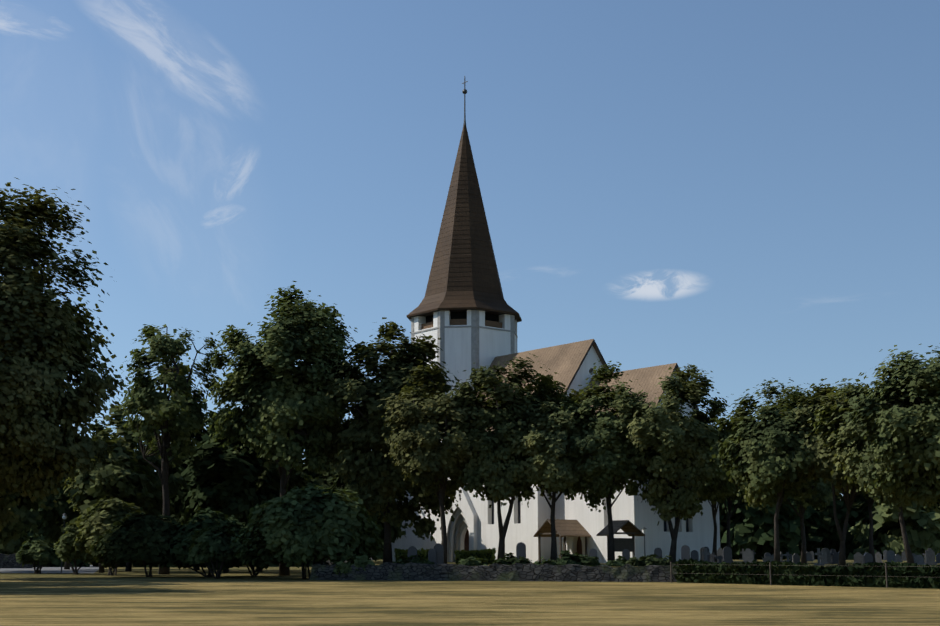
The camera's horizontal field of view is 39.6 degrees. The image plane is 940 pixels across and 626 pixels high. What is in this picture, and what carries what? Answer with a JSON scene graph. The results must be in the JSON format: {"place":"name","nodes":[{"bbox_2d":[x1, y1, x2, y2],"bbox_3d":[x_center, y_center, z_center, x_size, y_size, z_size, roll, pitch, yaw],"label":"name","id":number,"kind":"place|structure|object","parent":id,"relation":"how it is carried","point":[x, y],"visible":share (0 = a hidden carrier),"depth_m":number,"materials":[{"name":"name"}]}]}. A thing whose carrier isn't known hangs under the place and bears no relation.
{"place":"outdoors","nodes":[
{"label":"outdoors","id":0,"kind":"place"},
{"bbox_2d":[0,565,98,572],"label":"road asphalt","id":1,"kind":"structure","parent":0,"point":[92,569],"depth_m":127.80,"materials":[{"name":"grey asphalt"}]},
{"bbox_2d":[0,484,50,549],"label":"tree","id":2,"kind":"object","parent":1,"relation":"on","point":[8,531],"visible":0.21,"depth_m":122.71,"materials":[{"name":"green plant"}]},
{"bbox_2d":[28,416,109,568],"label":"tree","id":3,"kind":"object","parent":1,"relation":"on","point":[49,528],"visible":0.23,"depth_m":135.04,"materials":[{"name":"green plant"}]},
{"bbox_2d":[310,558,372,579],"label":"churchyard stone wall","id":4,"kind":"structure","parent":0,"point":[315,564],"depth_m":83.90,"materials":[{"name":"grey stone"}]},
{"bbox_2d":[414,310,516,396],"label":"tower wall","id":5,"kind":"structure","parent":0,"point":[493,343],"depth_m":126.84,"materials":[{"name":"white paint"}]},
{"bbox_2d":[421,319,501,329],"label":"church belfry louvres","id":6,"kind":"object","parent":5,"relation":"in","point":[464,322],"visible":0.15,"depth_m":128.12,"materials":[{"name":"brown wood"}]},
{"bbox_2d":[406,125,521,321],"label":"church spire","id":7,"kind":"structure","parent":5,"relation":"on","point":[464,275],"depth_m":130.75,"materials":[{"name":"brown wood"}]},
{"bbox_2d":[462,76,467,124],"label":"church spire finial","id":8,"kind":"object","parent":7,"relation":"on","point":[464,91],"visible":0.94,"depth_m":136.09,"materials":[{"name":"black metal"}]},
{"bbox_2d":[411,310,517,389],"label":"tower pilasters","id":9,"kind":"object","parent":5,"relation":"attached to","point":[441,327],"visible":0.31,"depth_m":126.64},
{"bbox_2d":[0,563,939,625],"bbox_3d":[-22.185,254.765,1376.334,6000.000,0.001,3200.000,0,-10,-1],"label":"field ground","id":10,"kind":"structure","parent":0,"point":[234,596],"depth_m":45.68,"materials":[{"name":"yellow plant"}]},
{"bbox_2d":[0,530,29,554],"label":"bush","id":11,"kind":"object","parent":10,"relation":"on","point":[12,546],"visible":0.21,"depth_m":169.91,"materials":[{"name":"green plant"}]},
{"bbox_2d":[0,553,32,567],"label":"roadside stone wall","id":12,"kind":"structure","parent":10,"relation":"on","point":[7,561],"depth_m":146.01,"materials":[{"name":"grey stone"}]},
{"bbox_2d":[15,539,55,573],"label":"bush","id":13,"kind":"object","parent":10,"relation":"on","point":[38,551],"visible":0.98,"depth_m":108.37,"materials":[{"name":"green plant"}]},
{"bbox_2d":[22,526,89,563],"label":"tree","id":14,"kind":"object","parent":10,"relation":"on","point":[29,535],"visible":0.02,"depth_m":190.01,"materials":[{"name":"green plant"}]},
{"bbox_2d":[27,510,89,566],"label":"bush","id":15,"kind":"object","parent":10,"relation":"on","point":[57,562],"visible":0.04,"depth_m":160.31,"materials":[{"name":"green plant"}]},
{"bbox_2d":[61,513,66,572],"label":"lamp post","id":16,"kind":"object","parent":10,"relation":"on","point":[64,516],"visible":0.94,"depth_m":113.80,"materials":[{"name":"grey metal"}]},
{"bbox_2d":[0,177,137,530],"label":"tree","id":17,"kind":"object","parent":10,"relation":"on","point":[47,346],"visible":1,"depth_m":87.86,"materials":[{"name":"green plant"}]},
{"bbox_2d":[53,523,95,574],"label":"bush","id":18,"kind":"object","parent":10,"relation":"on","point":[66,551],"visible":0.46,"depth_m":104.22,"materials":[{"name":"green plant"}]},
{"bbox_2d":[73,496,144,574],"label":"willow bush","id":19,"kind":"object","parent":10,"relation":"on","point":[93,526],"visible":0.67,"depth_m":100.89,"materials":[{"name":"green plant"}]},
{"bbox_2d":[61,428,160,572],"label":"tree","id":20,"kind":"object","parent":10,"relation":"on","point":[126,479],"visible":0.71,"depth_m":114.55,"materials":[{"name":"green plant"}]},
{"bbox_2d":[91,560,156,566],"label":"bush","id":21,"kind":"object","parent":10,"relation":"on","point":[94,563],"visible":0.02,"depth_m":166.19,"materials":[{"name":"green plant"}]},
{"bbox_2d":[90,511,191,576],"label":"bush","id":22,"kind":"object","parent":10,"relation":"on","point":[137,538],"visible":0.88,"depth_m":92.70,"materials":[{"name":"green plant"}]},
{"bbox_2d":[95,404,189,570],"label":"tree","id":23,"kind":"object","parent":10,"relation":"on","point":[175,484],"visible":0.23,"depth_m":121.53,"materials":[{"name":"green plant"}]},
{"bbox_2d":[110,324,236,574],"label":"tall sparse tree","id":24,"kind":"object","parent":10,"relation":"on","point":[159,411],"visible":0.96,"depth_m":106.30,"materials":[{"name":"green plant"}]},
{"bbox_2d":[169,408,226,569],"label":"tree","id":25,"kind":"object","parent":10,"relation":"on","point":[180,507],"visible":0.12,"depth_m":131.33,"materials":[{"name":"green plant"}]},
{"bbox_2d":[156,508,247,576],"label":"bush","id":26,"kind":"object","parent":10,"relation":"on","point":[201,519],"visible":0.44,"depth_m":92.74,"materials":[{"name":"green plant"}]},
{"bbox_2d":[187,519,241,578],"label":"light bush","id":27,"kind":"object","parent":10,"relation":"on","point":[210,544],"visible":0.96,"depth_m":88.27,"materials":[{"name":"green plant"}]},
{"bbox_2d":[173,404,279,572],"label":"tree","id":28,"kind":"object","parent":10,"relation":"on","point":[230,485],"visible":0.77,"depth_m":112.72,"materials":[{"name":"green plant"}]},
{"bbox_2d":[218,524,283,575],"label":"bush","id":29,"kind":"object","parent":10,"relation":"on","point":[262,561],"depth_m":94.31,"materials":[{"name":"green plant"}]},
{"bbox_2d":[221,443,312,571],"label":"tree","id":30,"kind":"object","parent":10,"relation":"on","point":[300,480],"visible":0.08,"depth_m":121.38,"materials":[{"name":"green plant"}]},
{"bbox_2d":[240,486,312,566],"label":"bush","id":31,"kind":"object","parent":10,"relation":"on","point":[277,565],"depth_m":168.78,"materials":[{"name":"green plant"}]},
{"bbox_2d":[198,281,356,575],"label":"round tree","id":32,"kind":"object","parent":10,"relation":"on","point":[286,412],"visible":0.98,"depth_m":99.62,"materials":[{"name":"green plant"}]},
{"bbox_2d":[231,483,382,578],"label":"bush","id":33,"kind":"object","parent":10,"relation":"on","point":[310,522],"visible":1,"depth_m":85.15,"materials":[{"name":"green plant"}]},
{"bbox_2d":[294,419,374,560],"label":"tree","id":34,"kind":"object","parent":10,"relation":"on","point":[322,480],"visible":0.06,"depth_m":126.34,"materials":[{"name":"green plant"}]},
{"bbox_2d":[309,541,383,566],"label":"bush","id":35,"kind":"object","parent":10,"relation":"on","point":[379,556],"depth_m":164.11,"materials":[{"name":"green plant"}]},
{"bbox_2d":[333,555,375,574],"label":"bush","id":36,"kind":"object","parent":10,"relation":"on","point":[362,561],"visible":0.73,"depth_m":83.21,"materials":[{"name":"green plant"}]},
{"bbox_2d":[327,453,406,546],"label":"tree","id":37,"kind":"object","parent":10,"relation":"on","point":[396,532],"visible":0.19,"depth_m":114.86,"materials":[{"name":"green plant"}]},
{"bbox_2d":[392,555,434,563],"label":"bush","id":38,"kind":"object","parent":10,"relation":"on","point":[412,559],"visible":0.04,"depth_m":83.20,"materials":[{"name":"green plant"}]},
{"bbox_2d":[391,439,442,560],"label":"church wall","id":39,"kind":"structure","parent":10,"relation":"on","point":[410,539],"depth_m":124.97,"materials":[{"name":"white paint"}]},
{"bbox_2d":[458,556,487,565],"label":"bush","id":40,"kind":"object","parent":10,"relation":"on","point":[471,561],"visible":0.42,"depth_m":82.42,"materials":[{"name":"green plant"}]},
{"bbox_2d":[314,562,686,581],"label":"stone wall","id":41,"kind":"structure","parent":10,"relation":"on","point":[409,571],"depth_m":80.46,"materials":[{"name":"grey stone"}]},
{"bbox_2d":[534,550,601,565],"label":"bush","id":42,"kind":"object","parent":10,"relation":"on","point":[567,557],"visible":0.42,"depth_m":81.18,"materials":[{"name":"green plant"}]},
{"bbox_2d":[606,555,631,565],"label":"bush","id":43,"kind":"object","parent":10,"relation":"on","point":[619,561],"visible":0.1,"depth_m":80.66,"materials":[{"name":"green plant"}]},
{"bbox_2d":[551,371,719,562],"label":"church wall","id":44,"kind":"structure","parent":10,"relation":"on","point":[696,533],"depth_m":106.37,"materials":[{"name":"paint"}]},
{"bbox_2d":[580,363,699,415],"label":"roof","id":45,"kind":"structure","parent":44,"relation":"on","point":[648,380],"depth_m":109.58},
{"bbox_2d":[372,559,939,567],"bbox_3d":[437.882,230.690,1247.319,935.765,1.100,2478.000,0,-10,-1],"label":"churchyard ground","id":46,"kind":"structure","parent":10,"relation":"on","point":[379,562],"depth_m":112.43,"materials":[{"name":"green plant"}]},
{"bbox_2d":[312,317,460,562],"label":"tree","id":47,"kind":"object","parent":46,"relation":"on","point":[382,483],"visible":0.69,"depth_m":97.83,"materials":[{"name":"green plant"}]},
{"bbox_2d":[394,548,430,562],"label":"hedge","id":48,"kind":"object","parent":46,"relation":"on","point":[403,553],"visible":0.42,"depth_m":97.66,"materials":[{"name":"green plant"}]},
{"bbox_2d":[377,361,490,563],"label":"tree","id":49,"kind":"object","parent":46,"relation":"on","point":[427,458],"visible":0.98,"depth_m":90.61,"materials":[{"name":"green plant"}]},
{"bbox_2d":[454,548,495,563],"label":"hedge","id":50,"kind":"object","parent":46,"relation":"on","point":[488,555],"visible":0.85,"depth_m":97.72,"materials":[{"name":"green plant"}]},
{"bbox_2d":[436,353,572,558],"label":"tree","id":51,"kind":"object","parent":46,"relation":"on","point":[495,471],"visible":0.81,"depth_m":90.23,"materials":[{"name":"green plant"}]},
{"bbox_2d":[490,552,531,565],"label":"bush","id":52,"kind":"object","parent":46,"relation":"on","point":[510,559],"visible":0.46,"depth_m":82.10,"materials":[{"name":"green plant"}]},
{"bbox_2d":[440,345,604,562],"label":"church nave","id":53,"kind":"structure","parent":46,"relation":"on","point":[525,523],"depth_m":113.40,"materials":[{"name":"paint"}]},
{"bbox_2d":[445,486,477,561],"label":"entrance portal","id":54,"kind":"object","parent":53,"relation":"attached to","point":[467,511],"depth_m":117.98,"materials":[{"name":"paint"}]},
{"bbox_2d":[476,339,608,431],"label":"roof","id":55,"kind":"structure","parent":53,"relation":"on","point":[565,361],"depth_m":118.22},
{"bbox_2d":[508,386,595,560],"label":"tree","id":56,"kind":"object","parent":46,"relation":"on","point":[551,471],"visible":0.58,"depth_m":89.06,"materials":[{"name":"green plant"}]},
{"bbox_2d":[533,519,590,561],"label":"porch canopy","id":57,"kind":"object","parent":46,"relation":"on","point":[569,528],"visible":0.79,"depth_m":106.88,"materials":[{"name":"brown wood"}]},
{"bbox_2d":[551,361,656,561],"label":"tree","id":58,"kind":"object","parent":46,"relation":"on","point":[608,467],"visible":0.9,"depth_m":89.30,"materials":[{"name":"green plant"}]},
{"bbox_2d":[596,520,644,561],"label":"lychgate","id":59,"kind":"object","parent":46,"relation":"on","point":[628,527],"visible":0.69,"depth_m":97.62,"materials":[{"name":"brown wood"}]},
{"bbox_2d":[642,527,646,556],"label":"lamp post","id":60,"kind":"object","parent":46,"relation":"on","point":[644,529],"depth_m":102.58,"materials":[{"name":"grey metal"}]},
{"bbox_2d":[626,554,682,565],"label":"bush","id":61,"kind":"object","parent":46,"relation":"on","point":[647,560],"visible":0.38,"depth_m":80.08,"materials":[{"name":"green plant"}]},
{"bbox_2d":[408,542,939,565],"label":"gravestones","id":62,"kind":"object","parent":46,"relation":"on","point":[824,555],"visible":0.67,"depth_m":87.36,"materials":[{"name":"grey stone"}]},
{"bbox_2d":[607,363,744,562],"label":"tree","id":63,"kind":"object","parent":46,"relation":"on","point":[681,465],"visible":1,"depth_m":87.90,"materials":[{"name":"green plant"}]},
{"bbox_2d":[696,440,744,561],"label":"tree","id":64,"kind":"object","parent":46,"relation":"on","point":[713,506],"visible":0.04,"depth_m":102.77,"materials":[{"name":"green plant"}]},
{"bbox_2d":[715,417,768,561],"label":"tree","id":65,"kind":"object","parent":46,"relation":"on","point":[728,512],"visible":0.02,"depth_m":110.86,"materials":[{"name":"brown plant"}]},
{"bbox_2d":[709,377,827,561],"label":"tree","id":66,"kind":"object","parent":46,"relation":"on","point":[758,454],"visible":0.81,"depth_m":78.47,"materials":[{"name":"green plant"}]},
{"bbox_2d":[737,382,845,563],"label":"tree","id":67,"kind":"object","parent":46,"relation":"on","point":[825,494],"visible":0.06,"depth_m":94.96,"materials":[{"name":"green plant"}]},
{"bbox_2d":[784,378,875,564],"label":"tree","id":68,"kind":"object","parent":46,"relation":"on","point":[823,456],"visible":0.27,"depth_m":77.03,"materials":[{"name":"green plant"}]},
{"bbox_2d":[807,378,939,562],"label":"tree","id":69,"kind":"object","parent":46,"relation":"on","point":[852,441],"visible":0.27,"depth_m":72.96,"materials":[{"name":"green plant"}]},
{"bbox_2d":[855,487,892,562],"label":"tree","id":70,"kind":"object","parent":46,"relation":"on","point":[870,501],"depth_m":102.97,"materials":[{"name":"brown plant"}]},
{"bbox_2d":[837,343,939,511],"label":"tree","id":71,"kind":"object","parent":46,"relation":"on","point":[909,376],"visible":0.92,"depth_m":68.92,"materials":[{"name":"green plant"}]},
{"bbox_2d":[719,497,746,547],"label":"tree","id":72,"kind":"object","parent":10,"relation":"on","point":[721,513],"visible":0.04,"depth_m":164.27,"materials":[{"name":"green plant"}]},
{"bbox_2d":[719,488,824,559],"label":"bush","id":73,"kind":"object","parent":10,"relation":"on","point":[752,529],"visible":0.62,"depth_m":158.65,"materials":[{"name":"green plant"}]},
{"bbox_2d":[670,562,920,587],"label":"wire fence posts","id":74,"kind":"object","parent":10,"relation":"on","point":[886,576],"visible":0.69,"depth_m":70.57,"materials":[{"name":"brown wood"}]},
{"bbox_2d":[672,558,939,588],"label":"hedge","id":75,"kind":"object","parent":10,"relation":"on","point":[872,574],"visible":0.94,"depth_m":69.16,"materials":[{"name":"green plant"}]},
{"bbox_2d":[789,489,883,558],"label":"bush","id":76,"kind":"object","parent":10,"relation":"on","point":[826,536],"visible":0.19,"depth_m":167.04,"materials":[{"name":"green plant"}]},
{"bbox_2d":[840,495,939,559],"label":"bush","id":77,"kind":"object","parent":10,"relation":"on","point":[923,530],"visible":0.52,"depth_m":162.09,"materials":[{"name":"green plant"}]},
{"bbox_2d":[0,0,939,495],"label":"sky","id":78,"kind":"structure","parent":0,"point":[746,193],"materials":[{"name":"blue"}]}
]}

